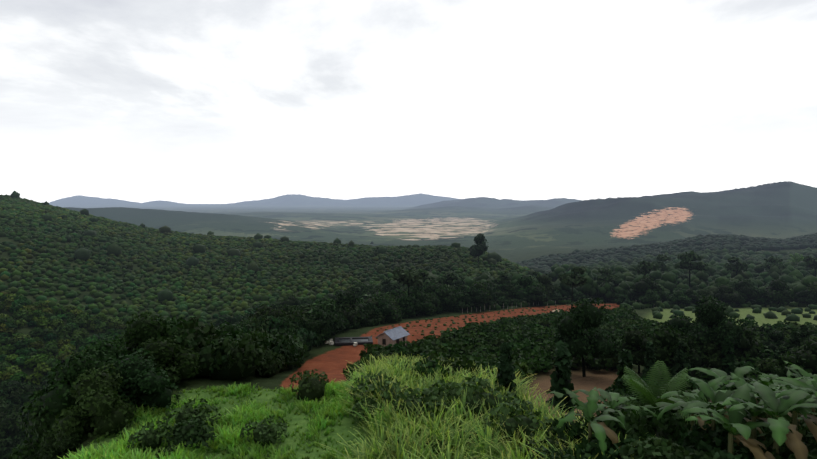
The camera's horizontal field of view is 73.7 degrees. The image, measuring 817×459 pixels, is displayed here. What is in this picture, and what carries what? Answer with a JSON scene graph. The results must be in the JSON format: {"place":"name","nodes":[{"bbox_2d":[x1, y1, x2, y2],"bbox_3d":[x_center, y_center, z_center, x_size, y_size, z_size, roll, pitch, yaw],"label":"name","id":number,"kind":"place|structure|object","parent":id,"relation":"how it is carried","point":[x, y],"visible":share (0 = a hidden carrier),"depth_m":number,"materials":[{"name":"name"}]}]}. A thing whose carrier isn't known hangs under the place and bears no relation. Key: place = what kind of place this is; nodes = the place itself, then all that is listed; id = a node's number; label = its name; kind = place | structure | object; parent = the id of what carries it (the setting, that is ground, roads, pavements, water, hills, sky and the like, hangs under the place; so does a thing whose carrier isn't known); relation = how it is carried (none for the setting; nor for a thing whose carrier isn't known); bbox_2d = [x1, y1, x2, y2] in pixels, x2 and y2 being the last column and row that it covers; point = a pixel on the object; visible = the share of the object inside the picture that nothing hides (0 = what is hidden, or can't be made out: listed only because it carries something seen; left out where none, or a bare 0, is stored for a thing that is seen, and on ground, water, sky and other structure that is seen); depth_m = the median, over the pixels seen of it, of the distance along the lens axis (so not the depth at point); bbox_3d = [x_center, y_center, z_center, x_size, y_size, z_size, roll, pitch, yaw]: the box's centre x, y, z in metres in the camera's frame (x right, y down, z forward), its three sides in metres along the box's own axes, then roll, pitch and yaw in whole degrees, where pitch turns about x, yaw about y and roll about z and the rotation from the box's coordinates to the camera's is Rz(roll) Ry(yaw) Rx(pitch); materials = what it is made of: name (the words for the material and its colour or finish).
{"place":"outdoors","nodes":[
{"label":"outdoors","id":0,"kind":"place"},
{"bbox_2d":[0,181,816,458],"bbox_3d":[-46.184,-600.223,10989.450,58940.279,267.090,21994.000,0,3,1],"label":"terrain","id":1,"kind":"structure","parent":0,"point":[511,230],"depth_m":1397.76,"materials":[{"name":"green plant"}]},
{"bbox_2d":[57,352,639,458],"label":"grass","id":2,"kind":"structure","parent":1,"relation":"on","point":[414,430],"depth_m":41.01,"materials":[{"name":"green plant"}]},
{"bbox_2d":[324,336,372,345],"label":"shed","id":3,"kind":"structure","parent":1,"relation":"on","point":[347,341],"depth_m":104.90,"materials":[{"name":"black metal"}]},
{"bbox_2d":[375,326,409,346],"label":"house","id":4,"kind":"structure","parent":1,"relation":"on","point":[394,335],"depth_m":101.52,"materials":[{"name":"paint"}]},
{"bbox_2d":[0,233,816,458],"bbox_3d":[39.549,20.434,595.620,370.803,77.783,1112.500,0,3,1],"label":"trees","id":5,"kind":"object","parent":1,"relation":"on","point":[107,381],"visible":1,"depth_m":91.51,"materials":[{"name":"green plant"}]},
{"bbox_2d":[0,190,816,345],"bbox_3d":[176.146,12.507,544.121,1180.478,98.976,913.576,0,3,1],"label":"bushes","id":6,"kind":"object","parent":1,"relation":"on","point":[191,253],"visible":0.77,"depth_m":272.32,"materials":[{"name":"green plant"}]},
{"bbox_2d":[127,368,816,458],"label":"shrubs","id":7,"kind":"object","parent":1,"relation":"on","point":[667,436],"visible":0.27,"depth_m":38.85,"materials":[{"name":"green plant"}]},
{"bbox_2d":[295,285,816,458],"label":"banana plants","id":8,"kind":"object","parent":1,"relation":"on","point":[780,403],"visible":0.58,"depth_m":31.15,"materials":[{"name":"green plant"}]},
{"bbox_2d":[458,295,655,312],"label":"living fence posts","id":9,"kind":"object","parent":1,"relation":"on","point":[462,306],"visible":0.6,"depth_m":182.19,"materials":[{"name":"green plant"}]},
{"bbox_2d":[600,253,803,428],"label":"banana plants","id":10,"kind":"object","parent":1,"relation":"on","point":[646,395],"visible":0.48,"depth_m":41.26,"materials":[{"name":"green plant"}]},
{"bbox_2d":[0,0,816,203],"label":"sky","id":11,"kind":"structure","parent":0,"point":[141,101],"materials":[{"name":"white"}]}
]}

